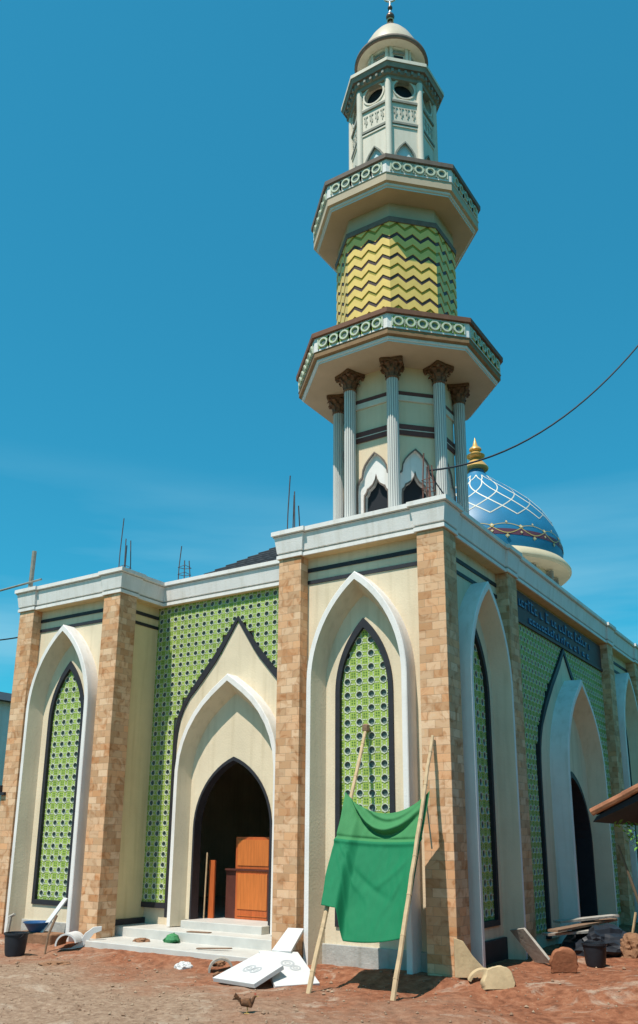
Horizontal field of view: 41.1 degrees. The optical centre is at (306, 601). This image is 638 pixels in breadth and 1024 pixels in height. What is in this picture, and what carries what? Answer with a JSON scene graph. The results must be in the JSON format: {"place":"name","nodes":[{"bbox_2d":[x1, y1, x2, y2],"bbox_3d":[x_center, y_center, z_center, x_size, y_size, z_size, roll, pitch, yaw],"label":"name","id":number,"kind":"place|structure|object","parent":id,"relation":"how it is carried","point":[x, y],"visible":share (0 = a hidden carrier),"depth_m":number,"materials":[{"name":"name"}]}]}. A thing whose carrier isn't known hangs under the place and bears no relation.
{"place":"outdoors","nodes":[
{"label":"outdoors","id":0,"kind":"place"},
{"bbox_2d":[133,938,149,942],"bbox_3d":[-2.919,5.965,15.035,0.264,0.076,0.279,12,-19,-34],"label":"dirt clod","id":1,"kind":"object","parent":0,"point":[138,940],"visible":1,"depth_m":14.96,"materials":[{"name":"brown soil"}]},
{"bbox_2d":[196,948,231,948],"bbox_3d":[-1.517,5.681,13.959,0.610,0.041,0.062,-3,-16,14],"label":"plank piece","id":2,"kind":"object","parent":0,"point":[213,948],"visible":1,"depth_m":13.93,"materials":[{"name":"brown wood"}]},
{"bbox_2d":[0,923,637,1023],"bbox_3d":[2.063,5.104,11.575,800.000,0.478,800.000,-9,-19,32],"label":"ground","id":3,"kind":"structure","parent":0,"point":[565,994],"depth_m":10.62,"materials":[{"name":"brown soil"}]},
{"bbox_2d":[0,692,11,800],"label":"house","id":4,"kind":"structure","parent":3,"relation":"on","point":[5,701],"depth_m":27.11,"materials":[{"name":"white paint"}]},
{"bbox_2d":[4,913,15,938],"bbox_3d":[-5.666,6.269,16.219,0.194,0.658,0.118,-9,-19,32],"label":"grey post","id":5,"kind":"object","parent":3,"relation":"on","point":[9,921],"visible":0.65,"depth_m":16.27,"materials":[{"name":"white plastic"}]},
{"bbox_2d":[4,931,28,956],"bbox_3d":[-4.997,5.873,14.619,0.424,0.370,0.420,-9,-19,32],"label":"bucket","id":6,"kind":"object","parent":3,"relation":"on","point":[15,943],"visible":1,"depth_m":14.48,"materials":[{"name":"black plastic"}]},
{"bbox_2d":[24,930,64,945],"bbox_3d":[-4.926,6.322,15.745,0.950,0.410,0.370,-9,-19,32],"label":"earth block","id":7,"kind":"object","parent":3,"relation":"on","point":[37,937],"depth_m":15.55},
{"bbox_2d":[23,920,51,931],"bbox_3d":[-5.016,6.046,15.855,0.520,0.175,0.520,-9,-19,32],"label":"basin","id":8,"kind":"object","parent":7,"relation":"on","point":[35,925],"visible":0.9,"depth_m":15.70,"materials":[{"name":"blue plastic"}]},
{"bbox_2d":[44,915,57,954],"bbox_3d":[-4.514,5.864,15.005,0.066,0.651,0.220,-13,-21,41],"label":"wooden stick","id":9,"kind":"object","parent":3,"relation":"on","point":[51,927],"visible":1,"depth_m":14.99,"materials":[{"name":"brown wood"}]},
{"bbox_2d":[41,898,67,932],"bbox_3d":[-4.798,5.946,15.831,0.638,0.831,0.150,6,-16,-19],"label":"white plank","id":10,"kind":"object","parent":3,"relation":"on","point":[57,909],"visible":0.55,"depth_m":15.89,"materials":[{"name":"wood"}]},
{"bbox_2d":[38,961,70,965],"bbox_3d":[-3.995,5.760,13.555,0.485,0.102,0.470,9,-18,-28],"label":"dirt clod","id":11,"kind":"object","parent":3,"relation":"on","point":[49,963],"visible":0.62,"depth_m":13.47,"materials":[{"name":"brown soil"}]},
{"bbox_2d":[55,931,82,945],"bbox_3d":[-4.171,5.954,15.049,0.393,0.217,0.420,-1,-16,8],"label":"curved offcut","id":12,"kind":"object","parent":3,"relation":"on","point":[76,936],"visible":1,"depth_m":14.98,"materials":[{"name":"white plastic"}]},
{"bbox_2d":[64,926,101,948],"bbox_3d":[-4.015,5.957,15.105,0.717,0.370,0.060,5,-16,-14],"label":"curved offcut","id":13,"kind":"object","parent":3,"relation":"on","point":[87,935],"visible":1,"depth_m":15.11,"materials":[{"name":"white plastic"}]},
{"bbox_2d":[174,961,192,969],"bbox_3d":[-1.900,5.655,13.247,0.271,0.130,0.250,9,-18,-27],"label":"foam chunk","id":14,"kind":"object","parent":3,"relation":"on","point":[182,965],"visible":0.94,"depth_m":13.19,"materials":[{"name":"white plastic"}]},
{"bbox_2d":[213,960,225,965],"bbox_3d":[-1.363,5.568,13.183,0.225,0.119,0.214,-2,-16,10],"label":"rubble","id":15,"kind":"object","parent":3,"relation":"on","point":[220,963],"visible":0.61,"depth_m":13.10,"materials":[{"name":"brown soil"}]},
{"bbox_2d":[208,957,232,972],"bbox_3d":[-1.301,5.513,12.871,0.368,0.255,0.160,2,-16,-6],"label":"pipe shard","id":16,"kind":"object","parent":3,"relation":"on","point":[219,959],"visible":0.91,"depth_m":12.82,"materials":[{"name":"grey concrete"}]},
{"bbox_2d":[233,993,258,1013],"bbox_3d":[-0.684,4.492,9.536,0.291,0.216,0.211,1,-16,-1],"label":"hen","id":17,"kind":"object","parent":3,"relation":"on","point":[247,1002],"visible":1,"depth_m":9.51,"materials":[{"name":"brown"}]},
{"bbox_2d":[213,953,283,987],"bbox_3d":[-0.712,5.108,11.782,0.792,0.322,0.930,13,-20,-37],"label":"white board","id":18,"kind":"object","parent":3,"relation":"on","point":[256,970],"visible":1,"depth_m":11.69,"materials":[{"name":"plastic"}]},
{"bbox_2d":[259,951,319,987],"bbox_3d":[-0.259,5.158,11.961,0.625,0.374,1.076,5,-16,-15],"label":"white board","id":19,"kind":"object","parent":3,"relation":"on","point":[295,971],"visible":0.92,"depth_m":11.85,"materials":[{"name":"plastic"}]},
{"bbox_2d":[272,928,303,952],"bbox_3d":[-0.278,5.070,12.747,0.297,0.302,0.656,-4,-16,16],"label":"white board","id":20,"kind":"object","parent":19,"relation":"on","point":[287,942],"visible":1,"depth_m":12.70,"materials":[{"name":"plastic"}]},
{"bbox_2d":[0,944,635,1023],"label":"pebbles","id":21,"kind":"object","parent":3,"relation":"on","point":[323,993],"visible":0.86,"depth_m":10.75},
{"bbox_2d":[0,438,637,976],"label":"mosque","id":22,"kind":"structure","parent":3,"relation":"on","point":[182,758],"depth_m":16.07,"materials":[{"name":"beige paint"}]},
{"bbox_2d":[0,551,41,591],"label":"scaffold cross","id":23,"kind":"object","parent":22,"relation":"on","point":[32,571],"visible":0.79,"depth_m":19.14,"materials":[{"name":"grey metal"}]},
{"bbox_2d":[31,661,83,905],"bbox_3d":[-4.924,3.559,17.134,1.060,4.800,0.090,-9,-19,32],"label":"window","id":24,"kind":"structure","parent":22,"relation":"in","point":[51,879],"depth_m":17.10,"materials":[{"name":"green"}]},
{"bbox_2d":[118,518,130,568],"bbox_3d":[-3.988,-1.076,18.758,0.216,1.601,0.216,-9,-19,32],"label":"rebar bundle","id":25,"kind":"object","parent":22,"relation":"on","point":[125,556],"visible":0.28,"depth_m":18.75,"materials":[{"name":"grey metal"}]},
{"bbox_2d":[163,933,179,942],"bbox_3d":[-2.359,5.918,14.948,0.402,0.223,0.247,-9,-19,32],"label":"green sack","id":26,"kind":"object","parent":22,"relation":"on","point":[172,938],"visible":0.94,"depth_m":14.87,"materials":[{"name":"green fabric"}]},
{"bbox_2d":[177,546,190,579],"bbox_3d":[-2.671,-0.758,18.634,0.216,0.951,0.216,-9,-19,32],"label":"rebar bundle","id":27,"kind":"object","parent":22,"relation":"on","point":[184,572],"visible":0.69,"depth_m":18.61,"materials":[{"name":"grey metal"}]},
{"bbox_2d":[186,931,211,932],"bbox_3d":[-1.886,5.813,14.990,0.456,0.018,0.114,-4,-16,16],"label":"plank piece","id":28,"kind":"object","parent":22,"relation":"on","point":[198,932],"visible":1,"depth_m":14.97,"materials":[{"name":"brown wood"}]},
{"bbox_2d":[207,860,215,917],"bbox_3d":[-1.824,5.521,16.377,0.130,1.060,0.040,-9,-19,32],"label":"door leaf","id":29,"kind":"structure","parent":22,"relation":"in","point":[212,867],"depth_m":16.36,"materials":[{"name":"orange wood"}]},
{"bbox_2d":[225,868,268,917],"bbox_3d":[-1.124,5.559,16.197,1.060,0.906,0.100,-9,-19,32],"label":"door leaf","id":30,"kind":"structure","parent":22,"relation":"in","point":[230,873],"depth_m":16.40,"materials":[{"name":"brown wood"}]},
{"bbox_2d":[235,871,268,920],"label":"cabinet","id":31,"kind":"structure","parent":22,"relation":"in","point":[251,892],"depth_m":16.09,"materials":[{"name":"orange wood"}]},
{"bbox_2d":[236,837,269,869],"bbox_3d":[-1.021,4.820,16.344,0.840,0.590,0.070,-9,-19,32],"label":"door leaf","id":32,"kind":"structure","parent":22,"relation":"in","point":[251,852],"depth_m":16.34,"materials":[{"name":"orange wood"}]},
{"bbox_2d":[287,476,299,528],"bbox_3d":[-0.247,-1.679,16.480,0.216,1.621,0.216,-9,-19,32],"label":"rebar bundle","id":33,"kind":"object","parent":22,"relation":"on","point":[293,525],"visible":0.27,"depth_m":16.51,"materials":[{"name":"grey metal"}]},
{"bbox_2d":[335,618,395,926],"bbox_3d":[0.921,2.581,13.389,1.060,4.800,0.090,-9,-19,32],"label":"window","id":34,"kind":"structure","parent":22,"relation":"in","point":[364,690],"depth_m":13.59,"materials":[{"name":"green"}]},
{"bbox_2d":[296,0,502,519],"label":"minaret","id":35,"kind":"object","parent":22,"relation":"on","point":[398,374],"visible":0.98,"depth_m":15.94,"materials":[{"name":"white paint"}]},
{"bbox_2d":[352,102,356,127],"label":"round window","id":36,"kind":"structure","parent":35,"relation":"in","point":[353,124],"depth_m":18.18,"materials":[{"name":"white concrete"}]},
{"bbox_2d":[363,83,384,105],"bbox_3d":[1.385,-10.427,17.508,0.499,0.499,0.050,-9,-19,32],"label":"round window","id":37,"kind":"structure","parent":35,"relation":"in","point":[380,84],"depth_m":17.45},
{"bbox_2d":[371,46,388,63],"bbox_3d":[1.550,-11.282,17.989,0.400,0.870,0.070,-9,-19,32],"label":"lantern window","id":38,"kind":"structure","parent":35,"relation":"in","point":[386,53],"depth_m":18.04,"materials":[{"name":"white"}]},
{"bbox_2d":[389,46,407,59],"bbox_3d":[1.936,-11.298,17.915,0.400,0.870,0.070,4,-16,-11],"label":"lantern window","id":39,"kind":"structure","parent":35,"relation":"in","point":[391,51],"depth_m":17.97,"materials":[{"name":"white"}]},
{"bbox_2d":[392,81,415,99],"bbox_3d":[1.982,-10.451,17.394,0.499,0.499,0.050,4,-16,-11],"label":"round window","id":40,"kind":"structure","parent":35,"relation":"in","point":[395,82],"depth_m":17.35,"materials":[{"name":"white concrete"}]},
{"bbox_2d":[408,50,412,60],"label":"lantern window","id":41,"kind":"structure","parent":35,"relation":"in","point":[409,53],"depth_m":18.05,"materials":[{"name":"white"}]},
{"bbox_2d":[423,91,431,116],"bbox_3d":[2.486,-10.355,17.720,0.050,0.499,0.499,-9,-19,32],"label":"round window","id":42,"kind":"structure","parent":35,"relation":"in","point":[429,102],"depth_m":17.84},
{"bbox_2d":[421,453,434,498],"bbox_3d":[1.998,-1.996,14.002,0.176,0.951,0.176,-9,-19,32],"label":"rebar bundle","id":43,"kind":"object","parent":22,"relation":"on","point":[427,479],"visible":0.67,"depth_m":13.99,"materials":[{"name":"grey metal"}]},
{"bbox_2d":[473,629,500,927],"bbox_3d":[2.779,2.710,13.776,0.090,4.800,1.060,-9,-19,32],"label":"window","id":44,"kind":"structure","parent":22,"relation":"in","point":[489,859],"depth_m":13.94,"materials":[{"name":"green"}]},
{"bbox_2d":[429,345,637,493],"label":"cable","id":45,"kind":"object","parent":22,"relation":"on","point":[595,390],"visible":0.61,"depth_m":14.67,"materials":[{"name":"grey plastic"}]},
{"bbox_2d":[626,730,637,859],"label":"window","id":46,"kind":"structure","parent":22,"relation":"in","point":[626,730],"depth_m":21.94,"materials":[{"name":"green"}]},
{"bbox_2d":[306,724,369,993],"bbox_3d":[0.491,3.467,12.140,0.119,3.687,2.098,-7,-17,25],"label":"bamboo pole","id":47,"kind":"object","parent":3,"relation":"on","point":[365,728],"visible":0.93,"depth_m":11.37,"materials":[{"name":"brown wood"}]},
{"bbox_2d":[390,735,433,1000],"bbox_3d":[1.453,3.421,11.457,0.080,3.405,1.594,-8,-18,29],"label":"bamboo pole","id":48,"kind":"object","parent":3,"relation":"on","point":[403,931],"visible":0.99,"depth_m":11.21,"materials":[{"name":"beige wood"}]},
{"bbox_2d":[321,791,429,942],"bbox_3d":[0.947,3.595,11.726,1.320,1.986,0.872,-7,-17,27],"label":"green sheet","id":49,"kind":"object","parent":48,"relation":"hanging from","point":[364,895],"visible":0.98,"depth_m":11.70,"materials":[{"name":"fabric"}]},
{"bbox_2d":[427,806,432,848],"bbox_3d":[1.702,3.038,11.979,0.122,0.842,0.027,3,-16,-9],"label":"bamboo stick","id":50,"kind":"object","parent":48,"relation":"hanging from","point":[429,828],"visible":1,"depth_m":11.94,"materials":[{"name":"beige"}]},
{"bbox_2d":[454,938,482,977],"bbox_3d":[2.240,4.817,11.523,0.478,0.498,0.060,1,-16,0],"label":"sandy board","id":51,"kind":"object","parent":3,"relation":"on","point":[466,962],"visible":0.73,"depth_m":11.48,"materials":[{"name":"beige wood"}]},
{"bbox_2d":[468,968,486,981],"bbox_3d":[2.278,4.896,11.182,0.317,0.155,0.160,0,-16,4],"label":"curved offcut","id":52,"kind":"object","parent":3,"relation":"on","point":[473,973],"visible":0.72,"depth_m":11.12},
{"bbox_2d":[480,965,515,989],"bbox_3d":[2.434,4.811,10.895,0.432,0.283,0.220,2,-27,-4],"label":"rounded offcut","id":53,"kind":"object","parent":3,"relation":"on","point":[498,977],"visible":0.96,"depth_m":10.79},
{"bbox_2d":[510,928,549,962],"bbox_3d":[3.383,5.176,12.835,0.201,0.498,0.827,14,-20,-40],"label":"grey slab","id":54,"kind":"object","parent":3,"relation":"on","point":[531,946],"depth_m":12.81,"materials":[{"name":"grey concrete"}]},
{"bbox_2d":[549,947,578,971],"bbox_3d":[3.549,4.943,11.766,0.397,0.331,0.100,-1,-7,5],"label":"rounded offcut","id":55,"kind":"object","parent":3,"relation":"on","point":[563,959],"visible":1,"depth_m":11.72,"materials":[{"name":"stone"}]},
{"bbox_2d":[560,923,626,957],"bbox_3d":[4.863,5.610,14.140,1.479,0.529,1.363,-9,-19,32],"label":"waste heap","id":56,"kind":"object","parent":3,"relation":"on","point":[611,935],"visible":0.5,"depth_m":13.82,"materials":[{"name":"black plastic"}]},
{"bbox_2d":[542,929,588,935],"bbox_3d":[4.465,5.453,14.062,1.250,0.075,0.180,6,-16,-19],"label":"old plank","id":57,"kind":"object","parent":56,"relation":"on","point":[565,932],"visible":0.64,"depth_m":13.92,"materials":[{"name":"grey wood"}]},
{"bbox_2d":[548,918,617,931],"bbox_3d":[4.680,5.444,14.353,0.180,0.095,2.138,-14,-21,42],"label":"old plank","id":58,"kind":"object","parent":56,"relation":"on","point":[581,925],"visible":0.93,"depth_m":14.25,"materials":[{"name":"brown wood"}]},
{"bbox_2d":[553,914,618,922],"bbox_3d":[4.798,5.427,14.589,1.365,0.095,0.180,9,-17,-27],"label":"old plank","id":59,"kind":"object","parent":58,"relation":"on","point":[585,918],"visible":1,"depth_m":14.51,"materials":[{"name":"grey wood"}]},
{"bbox_2d":[581,941,606,967],"bbox_3d":[4.294,5.250,12.678,0.372,0.330,0.370,-9,-19,32],"label":"bucket","id":60,"kind":"object","parent":3,"relation":"on","point":[595,953],"visible":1,"depth_m":12.56,"materials":[{"name":"black plastic"}]},
{"bbox_2d":[589,783,637,825],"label":"roof","id":61,"kind":"structure","parent":3,"relation":"on","point":[623,806],"depth_m":8.15,"materials":[{"name":"tile"}]},
{"bbox_2d":[614,820,637,902],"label":"shrub","id":62,"kind":"object","parent":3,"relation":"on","point":[626,867],"visible":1,"depth_m":8.14,"materials":[{"name":"green plant"}]},
{"bbox_2d":[619,932,637,958],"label":"rubble","id":63,"kind":"object","parent":3,"relation":"on","point":[629,945],"visible":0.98,"depth_m":13.40,"materials":[{"name":"brown soil"}]},
{"bbox_2d":[631,912,636,932],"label":"bamboo stick","id":64,"kind":"object","parent":3,"relation":"on","point":[634,921],"visible":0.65,"depth_m":14.62,"materials":[{"name":"beige wood"}]},
{"bbox_2d":[0,0,637,693],"label":"sky","id":65,"kind":"structure","parent":0,"point":[165,165],"materials":[{"name":"blue"}]}
]}

